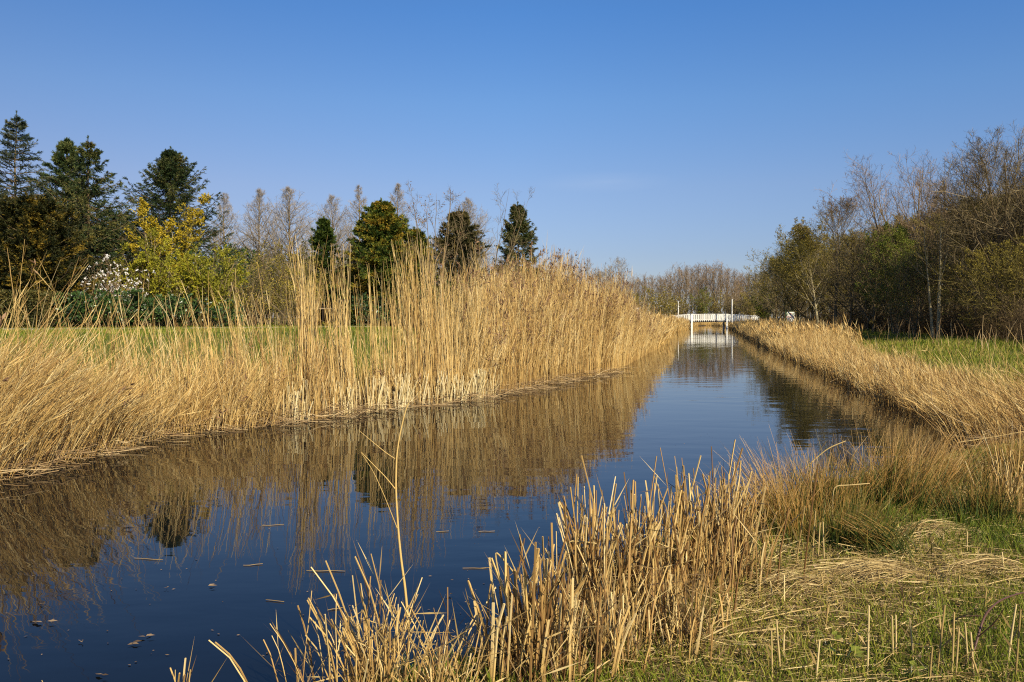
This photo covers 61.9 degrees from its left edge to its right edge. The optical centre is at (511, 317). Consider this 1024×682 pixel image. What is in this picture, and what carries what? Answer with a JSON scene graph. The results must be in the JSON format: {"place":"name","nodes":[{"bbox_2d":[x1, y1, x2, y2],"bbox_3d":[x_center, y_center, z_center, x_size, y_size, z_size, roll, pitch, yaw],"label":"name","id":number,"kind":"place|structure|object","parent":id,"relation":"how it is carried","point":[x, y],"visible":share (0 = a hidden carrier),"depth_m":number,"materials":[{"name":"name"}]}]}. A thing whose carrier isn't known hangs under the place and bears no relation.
{"place":"outdoors","nodes":[
{"label":"outdoors","id":0,"kind":"place"},
{"bbox_2d":[0,326,1016,681],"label":"water","id":1,"kind":"structure","parent":0,"point":[506,466],"depth_m":8.77,"materials":[{"name":"blue liquid"}]},
{"bbox_2d":[0,363,639,492],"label":"reed litter","id":2,"kind":"object","parent":1,"relation":"on","point":[40,464],"visible":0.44,"depth_m":14.61,"materials":[{"name":"beige plant"}]},
{"bbox_2d":[0,319,1023,681],"bbox_3d":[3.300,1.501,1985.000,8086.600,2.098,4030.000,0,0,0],"label":"ground","id":3,"kind":"structure","parent":0,"point":[368,355],"depth_m":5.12,"materials":[{"name":"plant"}]},
{"bbox_2d":[0,110,55,202],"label":"spruce tree","id":4,"kind":"object","parent":3,"relation":"on","point":[12,154],"visible":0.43,"depth_m":43.88,"materials":[{"name":"green plant"}]},
{"bbox_2d":[0,288,62,327],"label":"clipped hedge","id":5,"kind":"object","parent":3,"relation":"on","point":[33,299],"visible":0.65,"depth_m":35.08,"materials":[{"name":"green plant"}]},
{"bbox_2d":[0,191,120,327],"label":"yew bush","id":6,"kind":"object","parent":3,"relation":"on","point":[40,226],"visible":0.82,"depth_m":36.63,"materials":[{"name":"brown plant"}]},
{"bbox_2d":[22,137,112,249],"bbox_3d":[-24.119,-4.601,45.901,4.439,10.369,5.111,0,0,0],"label":"pine tree","id":7,"kind":"object","parent":3,"relation":"on","point":[66,146],"visible":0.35,"depth_m":45.66,"materials":[{"name":"green plant"}]},
{"bbox_2d":[48,290,117,327],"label":"laurel shrub","id":8,"kind":"object","parent":3,"relation":"on","point":[81,306],"visible":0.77,"depth_m":35.34,"materials":[{"name":"green plant"}]},
{"bbox_2d":[46,136,144,326],"bbox_3d":[-20.992,-4.132,43.027,5.240,10.183,5.631,0,0,-42],"label":"spruce tree","id":9,"kind":"object","parent":3,"relation":"on","point":[82,187],"visible":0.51,"depth_m":42.72,"materials":[{"name":"green plant"}]},
{"bbox_2d":[80,254,155,327],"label":"magnolia shrub","id":10,"kind":"object","parent":3,"relation":"on","point":[113,283],"visible":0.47,"depth_m":38.11,"materials":[{"name":"white plant"}]},
{"bbox_2d":[94,287,144,327],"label":"laurel shrub","id":11,"kind":"object","parent":3,"relation":"on","point":[124,302],"visible":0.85,"depth_m":36.44,"materials":[{"name":"green plant"}]},
{"bbox_2d":[97,227,173,326],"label":"willow shrub","id":12,"kind":"object","parent":3,"relation":"on","point":[151,265],"visible":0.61,"depth_m":39.83,"materials":[{"name":"yellow plant"}]},
{"bbox_2d":[0,240,292,480],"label":"reed bed","id":13,"kind":"object","parent":3,"relation":"on","point":[33,404],"visible":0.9,"depth_m":12.21,"materials":[{"name":"beige plant"}]},
{"bbox_2d":[131,292,195,327],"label":"laurel shrub","id":14,"kind":"object","parent":3,"relation":"on","point":[158,317],"visible":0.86,"depth_m":37.14,"materials":[{"name":"green plant"}]},
{"bbox_2d":[124,192,211,326],"bbox_3d":[-16.968,-2.797,42.059,3.828,6.847,3.218,0,0,39],"label":"flowering tree","id":15,"kind":"object","parent":3,"relation":"on","point":[142,209],"visible":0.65,"depth_m":41.92,"materials":[{"name":"yellow plant"}]},
{"bbox_2d":[101,146,259,325],"bbox_3d":[-20.073,-4.313,50.171,10.268,11.516,8.840,0,0,43],"label":"spruce tree","id":16,"kind":"object","parent":3,"relation":"on","point":[172,171],"visible":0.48,"depth_m":49.42,"materials":[{"name":"green plant"}]},
{"bbox_2d":[146,241,249,326],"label":"willow shrub","id":17,"kind":"object","parent":3,"relation":"on","point":[203,280],"visible":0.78,"depth_m":38.58,"materials":[{"name":"green plant"}]},
{"bbox_2d":[181,295,245,327],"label":"laurel shrub","id":18,"kind":"object","parent":3,"relation":"on","point":[212,318],"visible":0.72,"depth_m":38.16,"materials":[{"name":"green plant"}]},
{"bbox_2d":[189,192,254,322],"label":"larch tree","id":19,"kind":"object","parent":3,"relation":"on","point":[224,195],"visible":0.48,"depth_m":74.85,"materials":[{"name":"brown plant"}]},
{"bbox_2d":[0,323,457,410],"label":"grass","id":20,"kind":"structure","parent":3,"relation":"on","point":[170,329],"depth_m":26.67,"materials":[{"name":"plant"}]},
{"bbox_2d":[199,241,276,324],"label":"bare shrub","id":21,"kind":"object","parent":3,"relation":"on","point":[247,259],"visible":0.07,"depth_m":51.54,"materials":[{"name":"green plant"}]},
{"bbox_2d":[213,243,278,326],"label":"bare shrub","id":22,"kind":"object","parent":3,"relation":"on","point":[255,287],"visible":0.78,"depth_m":42.69,"materials":[{"name":"brown plant"}]},
{"bbox_2d":[221,188,294,322],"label":"larch tree","id":23,"kind":"object","parent":3,"relation":"on","point":[259,196],"visible":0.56,"depth_m":69.74,"materials":[{"name":"brown plant"}]},
{"bbox_2d":[46,233,501,447],"bbox_3d":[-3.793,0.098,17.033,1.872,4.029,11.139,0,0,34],"label":"reed bed","id":24,"kind":"object","parent":3,"relation":"on","point":[426,344],"visible":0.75,"depth_m":17.37,"materials":[{"name":"beige plant"}]},
{"bbox_2d":[241,245,308,324],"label":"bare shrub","id":25,"kind":"object","parent":3,"relation":"on","point":[267,312],"visible":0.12,"depth_m":55.47,"materials":[{"name":"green plant"}]},
{"bbox_2d":[243,239,324,325],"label":"bare shrub","id":26,"kind":"object","parent":3,"relation":"on","point":[283,274],"visible":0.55,"depth_m":45.77,"materials":[{"name":"brown plant"}]},
{"bbox_2d":[257,272,324,326],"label":"bare shrub","id":27,"kind":"object","parent":3,"relation":"on","point":[285,306],"visible":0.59,"depth_m":42.02,"materials":[{"name":"brown plant"}]},
{"bbox_2d":[237,184,347,322],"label":"larch tree","id":28,"kind":"object","parent":3,"relation":"on","point":[288,223],"visible":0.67,"depth_m":67.56,"materials":[{"name":"brown plant"}]},
{"bbox_2d":[260,238,337,324],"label":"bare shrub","id":29,"kind":"object","parent":3,"relation":"on","point":[304,258],"visible":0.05,"depth_m":53.51,"materials":[{"name":"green plant"}]},
{"bbox_2d":[278,194,359,273],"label":"larch tree","id":30,"kind":"object","parent":3,"relation":"on","point":[334,205],"visible":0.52,"depth_m":74.81,"materials":[{"name":"brown plant"}]},
{"bbox_2d":[308,216,339,303],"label":"cypress tree","id":31,"kind":"object","parent":3,"relation":"on","point":[322,232],"visible":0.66,"depth_m":47.62,"materials":[{"name":"green plant"}]},
{"bbox_2d":[334,185,367,267],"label":"larch tree","id":32,"kind":"object","parent":3,"relation":"on","point":[358,204],"visible":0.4,"depth_m":75.95,"materials":[{"name":"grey plant"}]},
{"bbox_2d":[208,541,499,681],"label":"cut reed clump","id":33,"kind":"object","parent":3,"relation":"on","point":[368,668],"visible":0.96,"depth_m":3.85,"materials":[{"name":"plant"}]},
{"bbox_2d":[360,403,409,630],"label":"reed stalk","id":34,"kind":"object","parent":33,"relation":"attached to","point":[401,563],"visible":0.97,"depth_m":4.05,"materials":[{"name":"beige plant"}]},
{"bbox_2d":[344,291,411,325],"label":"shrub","id":35,"kind":"object","parent":3,"relation":"on","point":[366,299],"visible":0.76,"depth_m":42.09,"materials":[{"name":"green plant"}]},
{"bbox_2d":[319,197,438,326],"bbox_3d":[-6.923,-2.590,44.015,6.384,7.285,6.358,0,0,0],"label":"golden conifer","id":36,"kind":"object","parent":3,"relation":"on","point":[380,226],"visible":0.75,"depth_m":43.03,"materials":[{"name":"green plant"}]},
{"bbox_2d":[280,362,503,423],"bbox_3d":[-2.258,1.486,18.547,1.450,1.094,7.434,0,0,36],"label":"reed stubble","id":37,"kind":"object","parent":3,"relation":"on","point":[405,392],"visible":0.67,"depth_m":18.03,"materials":[{"name":"beige plant"}]},
{"bbox_2d":[402,226,440,324],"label":"golden conifer","id":38,"kind":"object","parent":3,"relation":"on","point":[414,235],"visible":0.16,"depth_m":44.59,"materials":[{"name":"green plant"}]},
{"bbox_2d":[404,181,468,323],"bbox_3d":[-3.561,-3.022,42.103,3.415,7.570,3.779,0,0,0],"label":"bare tree","id":39,"kind":"object","parent":3,"relation":"on","point":[435,244],"visible":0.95,"depth_m":41.81,"materials":[{"name":"brown plant"}]},
{"bbox_2d":[429,208,489,287],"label":"thuja tree","id":40,"kind":"object","parent":3,"relation":"on","point":[468,240],"visible":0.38,"depth_m":45.53,"materials":[{"name":"green plant"}]},
{"bbox_2d":[429,197,501,277],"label":"larch tree","id":41,"kind":"object","parent":3,"relation":"on","point":[468,202],"visible":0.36,"depth_m":69.72,"materials":[{"name":"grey plant"}]},
{"bbox_2d":[376,589,592,681],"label":"cut reed clump","id":42,"kind":"object","parent":3,"relation":"on","point":[430,675],"visible":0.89,"depth_m":3.76,"materials":[{"name":"plant"}]},
{"bbox_2d":[446,182,535,281],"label":"bare tree","id":43,"kind":"object","parent":3,"relation":"on","point":[471,254],"visible":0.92,"depth_m":43.67,"materials":[{"name":"brown plant"}]},
{"bbox_2d":[489,202,545,292],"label":"spruce tree","id":44,"kind":"object","parent":3,"relation":"on","point":[524,229],"visible":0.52,"depth_m":51.69,"materials":[{"name":"green plant"}]},
{"bbox_2d":[412,522,660,681],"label":"cut reed clump","id":45,"kind":"object","parent":3,"relation":"on","point":[532,630],"visible":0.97,"depth_m":3.91,"materials":[{"name":"plant"}]},
{"bbox_2d":[426,239,667,396],"bbox_3d":[2.649,-0.407,37.727,6.933,4.776,35.887,0,0,14],"label":"reed bed","id":46,"kind":"object","parent":3,"relation":"on","point":[547,325],"visible":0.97,"depth_m":25.52,"materials":[{"name":"beige plant"}]},
{"bbox_2d":[503,455,687,644],"bbox_3d":[0.446,1.402,4.600,1.061,1.338,0.756,0,0,0],"label":"cut reed clump","id":47,"kind":"object","parent":3,"relation":"on","point":[576,556],"visible":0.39,"depth_m":4.50,"materials":[{"name":"plant"}]},
{"bbox_2d":[500,551,744,681],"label":"cut reed clump","id":48,"kind":"object","parent":3,"relation":"on","point":[609,637],"visible":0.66,"depth_m":4.11,"materials":[{"name":"plant"}]},
{"bbox_2d":[557,456,728,633],"bbox_3d":[0.670,1.409,4.830,0.864,1.239,1.048,0,0,-17],"label":"cut reed clump","id":49,"kind":"object","parent":3,"relation":"on","point":[654,555],"visible":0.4,"depth_m":4.70,"materials":[{"name":"plant"}]},
{"bbox_2d":[645,284,683,316],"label":"bush","id":50,"kind":"object","parent":3,"relation":"on","point":[667,309],"visible":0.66,"depth_m":121.70,"materials":[{"name":"green plant"}]},
{"bbox_2d":[641,310,699,348],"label":"reed bed","id":51,"kind":"object","parent":3,"relation":"on","point":[671,326],"visible":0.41,"depth_m":67.68,"materials":[{"name":"beige plant"}]},
{"bbox_2d":[609,560,760,663],"bbox_3d":[0.894,1.626,4.505,0.876,0.839,0.942,0,0,0],"label":"cut reed clump","id":52,"kind":"object","parent":3,"relation":"on","point":[672,606],"visible":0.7,"depth_m":4.40,"materials":[{"name":"plant"}]},
{"bbox_2d":[667,262,704,317],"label":"poplar tree","id":53,"kind":"object","parent":3,"relation":"on","point":[686,279],"visible":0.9,"depth_m":260.48,"materials":[{"name":"brown plant"}]},
{"bbox_2d":[598,448,778,621],"bbox_3d":[1.089,1.403,5.178,1.031,1.219,0.993,0,0,-27],"label":"cut reed clump","id":54,"kind":"object","parent":3,"relation":"on","point":[691,530],"visible":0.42,"depth_m":5.08,"materials":[{"name":"plant"}]},
{"bbox_2d":[689,287,713,320],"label":"bush","id":55,"kind":"object","parent":3,"relation":"on","point":[700,309],"visible":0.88,"depth_m":211.27,"materials":[{"name":"green plant"}]},
{"bbox_2d":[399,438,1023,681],"bbox_3d":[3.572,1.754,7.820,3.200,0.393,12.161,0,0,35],"label":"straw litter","id":56,"kind":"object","parent":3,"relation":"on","point":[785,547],"visible":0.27,"depth_m":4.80,"materials":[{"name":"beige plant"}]},
{"bbox_2d":[672,314,757,328],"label":"footbridge","id":57,"kind":"object","parent":3,"relation":"on","point":[726,318],"visible":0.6,"depth_m":148.98,"materials":[{"name":"white paint"}]},
{"bbox_2d":[410,453,1019,681],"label":"dead leaves","id":58,"kind":"object","parent":3,"relation":"on","point":[683,679],"visible":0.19,"depth_m":4.58,"materials":[{"name":"brown plant"}]},
{"bbox_2d":[702,262,740,318],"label":"poplar tree","id":59,"kind":"object","parent":3,"relation":"on","point":[720,286],"visible":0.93,"depth_m":256.55,"materials":[{"name":"brown plant"}]},
{"bbox_2d":[617,439,834,586],"bbox_3d":[1.321,1.424,5.504,1.316,1.220,0.891,0,0,34],"label":"cut reed clump","id":60,"kind":"object","parent":3,"relation":"on","point":[742,532],"visible":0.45,"depth_m":5.44,"materials":[{"name":"plant"}]},
{"bbox_2d":[674,426,862,549],"bbox_3d":[2.027,1.290,6.675,1.287,0.904,1.600,0,0,31],"label":"rush tussock","id":61,"kind":"object","parent":3,"relation":"on","point":[787,502],"visible":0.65,"depth_m":6.53,"materials":[{"name":"brown plant"}]},
{"bbox_2d":[744,249,811,318],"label":"budding tree","id":62,"kind":"object","parent":3,"relation":"on","point":[765,286],"visible":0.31,"depth_m":125.77,"materials":[{"name":"green plant"}]},
{"bbox_2d":[749,258,809,320],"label":"bare tree","id":63,"kind":"object","parent":3,"relation":"on","point":[783,312],"visible":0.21,"depth_m":118.36,"materials":[{"name":"brown plant"}]},
{"bbox_2d":[711,313,863,343],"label":"reed bed","id":64,"kind":"object","parent":3,"relation":"on","point":[792,324],"visible":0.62,"depth_m":55.83,"materials":[{"name":"beige plant"}]},
{"bbox_2d":[713,566,862,611],"bbox_3d":[1.667,1.626,5.227,1.429,0.149,0.600,0,0,-19],"label":"straw heap","id":65,"kind":"object","parent":3,"relation":"on","point":[796,583],"visible":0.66,"depth_m":5.20,"materials":[{"name":"beige plant"}]},
{"bbox_2d":[745,207,848,323],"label":"budding tree","id":66,"kind":"object","parent":3,"relation":"on","point":[806,239],"visible":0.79,"depth_m":95.78,"materials":[{"name":"green plant"}]},
{"bbox_2d":[756,236,842,320],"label":"budding tree","id":67,"kind":"object","parent":3,"relation":"on","point":[782,283],"visible":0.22,"depth_m":107.90,"materials":[{"name":"green plant"}]},
{"bbox_2d":[775,233,848,321],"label":"bare tree","id":68,"kind":"object","parent":3,"relation":"on","point":[799,311],"visible":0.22,"depth_m":103.33,"materials":[{"name":"brown plant"}]},
{"bbox_2d":[790,230,859,322],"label":"bare tree","id":69,"kind":"object","parent":3,"relation":"on","point":[824,307],"visible":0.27,"depth_m":99.56,"materials":[{"name":"brown plant"}]},
{"bbox_2d":[730,433,948,523],"bbox_3d":[2.742,1.388,7.328,1.777,0.787,1.804,0,0,0],"label":"rush tussock","id":70,"kind":"object","parent":3,"relation":"on","point":[829,487],"visible":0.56,"depth_m":7.27,"materials":[{"name":"brown plant"}]},
{"bbox_2d":[802,230,880,328],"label":"bare tree","id":71,"kind":"object","parent":3,"relation":"on","point":[840,279],"visible":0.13,"depth_m":84.37,"materials":[{"name":"brown plant"}]},
{"bbox_2d":[793,191,895,326],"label":"alder tree","id":72,"kind":"object","parent":3,"relation":"on","point":[848,204],"visible":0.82,"depth_m":89.55,"materials":[{"name":"brown plant"}]},
{"bbox_2d":[798,227,901,328],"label":"budding tree","id":73,"kind":"object","parent":3,"relation":"on","point":[851,240],"visible":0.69,"depth_m":77.94,"materials":[{"name":"green plant"}]},
{"bbox_2d":[754,552,962,591],"bbox_3d":[2.255,1.611,5.516,1.468,0.186,0.702,0,0,-7],"label":"straw heap","id":74,"kind":"object","parent":3,"relation":"on","point":[858,567],"visible":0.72,"depth_m":5.47,"materials":[{"name":"beige plant"}]},
{"bbox_2d":[756,481,964,563],"bbox_3d":[2.514,1.488,6.303,1.450,0.510,1.280,0,0,16],"label":"rush tussock","id":75,"kind":"object","parent":3,"relation":"on","point":[836,534],"visible":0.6,"depth_m":6.26,"materials":[{"name":"plant"}]},
{"bbox_2d":[736,319,990,420],"bbox_3d":[17.862,0.988,57.629,2.921,1.989,87.418,0,0,13],"label":"reed bed","id":76,"kind":"object","parent":3,"relation":"on","point":[846,377],"visible":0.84,"depth_m":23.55,"materials":[{"name":"beige plant"}]},
{"bbox_2d":[822,223,916,331],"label":"budding tree","id":77,"kind":"object","parent":3,"relation":"on","point":[873,320],"visible":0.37,"depth_m":70.09,"materials":[{"name":"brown plant"}]},
{"bbox_2d":[725,477,1023,680],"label":"ground weeds","id":78,"kind":"object","parent":3,"relation":"on","point":[751,635],"visible":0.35,"depth_m":4.75,"materials":[{"name":"green plant"}]},
{"bbox_2d":[824,504,932,561],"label":"rush tussock","id":79,"kind":"object","parent":3,"relation":"on","point":[877,544],"visible":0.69,"depth_m":6.02,"materials":[{"name":"plant"}]},
{"bbox_2d":[830,222,932,327],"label":"bare tree","id":80,"kind":"object","parent":3,"relation":"on","point":[868,305],"visible":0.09,"depth_m":76.31,"materials":[{"name":"brown plant"}]},
{"bbox_2d":[853,221,926,333],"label":"willow tree","id":81,"kind":"object","parent":3,"relation":"on","point":[901,234],"visible":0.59,"depth_m":61.73,"materials":[{"name":"green plant"}]},
{"bbox_2d":[841,211,953,331],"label":"bare tree","id":82,"kind":"object","parent":3,"relation":"on","point":[896,222],"visible":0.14,"depth_m":73.94,"materials":[{"name":"brown plant"}]},
{"bbox_2d":[776,419,1023,526],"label":"rush tussock","id":83,"kind":"object","parent":3,"relation":"on","point":[913,489],"visible":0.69,"depth_m":7.61,"materials":[{"name":"brown plant"}]},
{"bbox_2d":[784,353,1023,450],"bbox_3d":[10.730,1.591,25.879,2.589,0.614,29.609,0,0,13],"label":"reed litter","id":84,"kind":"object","parent":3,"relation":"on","point":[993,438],"visible":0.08,"depth_m":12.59,"materials":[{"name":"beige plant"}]},
{"bbox_2d":[814,147,994,332],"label":"poplar tree","id":85,"kind":"object","parent":3,"relation":"on","point":[885,195],"visible":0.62,"depth_m":67.02,"materials":[{"name":"brown plant"}]},
{"bbox_2d":[862,248,957,334],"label":"budding tree","id":86,"kind":"object","parent":3,"relation":"on","point":[912,270],"visible":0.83,"depth_m":56.59,"materials":[{"name":"brown plant"}]},
{"bbox_2d":[802,292,1023,342],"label":"undergrowth","id":87,"kind":"object","parent":3,"relation":"on","point":[986,326],"visible":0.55,"depth_m":51.49,"materials":[{"name":"brown plant"}]},
{"bbox_2d":[834,316,1022,354],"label":"weed stems","id":88,"kind":"object","parent":3,"relation":"on","point":[941,332],"visible":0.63,"depth_m":43.40,"materials":[{"name":"brown plant"}]},
{"bbox_2d":[909,198,957,338],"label":"birch tree","id":89,"kind":"object","parent":3,"relation":"on","point":[938,304],"visible":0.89,"depth_m":50.97,"materials":[{"name":"brown plant"}]},
{"bbox_2d":[849,424,1022,493],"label":"rush tussock","id":90,"kind":"object","parent":3,"relation":"on","point":[947,460],"visible":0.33,"depth_m":8.35,"materials":[{"name":"brown plant"}]},
{"bbox_2d":[883,213,994,334],"bbox_3d":[30.036,-2.862,58.288,9.143,8.523,8.403,0,0,0],"label":"budding tree","id":91,"kind":"object","parent":3,"relation":"on","point":[929,244],"visible":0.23,"depth_m":57.24,"materials":[{"name":"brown plant"}]},
{"bbox_2d":[884,155,1003,314],"bbox_3d":[32.257,-5.423,63.105,10.997,13.681,7.384,0,0,-23],"label":"poplar tree","id":92,"kind":"object","parent":3,"relation":"on","point":[940,184],"visible":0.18,"depth_m":61.64,"materials":[{"name":"brown plant"}]},
{"bbox_2d":[895,517,1001,547],"bbox_3d":[3.204,1.633,6.567,1.681,0.153,0.612,0,0,-16],"label":"straw heap","id":93,"kind":"object","parent":3,"relation":"on","point":[935,526],"visible":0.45,"depth_m":6.55,"materials":[{"name":"beige plant"}]},
{"bbox_2d":[874,327,1023,448],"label":"reed bed","id":94,"kind":"object","parent":3,"relation":"on","point":[954,403],"visible":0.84,"depth_m":13.51,"materials":[{"name":"beige plant"}]},
{"bbox_2d":[883,458,1023,533],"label":"rush tussock","id":95,"kind":"object","parent":3,"relation":"on","point":[988,504],"visible":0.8,"depth_m":7.06,"materials":[{"name":"green plant"}]},
{"bbox_2d":[908,189,1023,337],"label":"budding tree","id":96,"kind":"object","parent":3,"relation":"on","point":[954,273],"visible":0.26,"depth_m":52.44,"materials":[{"name":"brown plant"}]},
{"bbox_2d":[909,553,1023,579],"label":"straw heap","id":97,"kind":"object","parent":3,"relation":"on","point":[983,560],"visible":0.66,"depth_m":5.62,"materials":[{"name":"beige plant"}]},
{"bbox_2d":[915,122,1023,339],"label":"oak tree","id":98,"kind":"object","parent":3,"relation":"on","point":[969,224],"visible":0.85,"depth_m":49.00,"materials":[{"name":"brown plant"}]},
{"bbox_2d":[920,409,1023,492],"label":"rush tussock","id":99,"kind":"object","parent":3,"relation":"on","point":[1021,460],"visible":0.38,"depth_m":8.44,"materials":[{"name":"brown plant"}]},
{"bbox_2d":[933,235,1023,336],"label":"budding tree","id":100,"kind":"object","parent":3,"relation":"on","point":[1019,257],"visible":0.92,"depth_m":46.03,"materials":[{"name":"green plant"}]},
{"bbox_2d":[949,592,1023,666],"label":"bramble","id":101,"kind":"object","parent":3,"relation":"on","point":[982,622],"visible":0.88,"depth_m":4.24,"materials":[{"name":"brown plant"}]},
{"bbox_2d":[965,425,1023,522],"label":"cut reed clump","id":102,"kind":"object","parent":3,"relation":"on","point":[1015,477],"visible":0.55,"depth_m":7.19,"materials":[{"name":"plant"}]},
{"bbox_2d":[975,183,1023,292],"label":"oak tree","id":103,"kind":"object","parent":3,"relation":"on","point":[1009,211],"visible":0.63,"depth_m":47.61,"materials":[{"name":"brown plant"}]},
{"bbox_2d":[0,0,1023,317],"label":"sky","id":104,"kind":"structure","parent":0,"point":[654,135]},
{"bbox_2d":[839,327,1023,400],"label":"grass","id":105,"kind":"structure","parent":0,"point":[924,341],"depth_m":36.71,"materials":[{"name":"green plant"}]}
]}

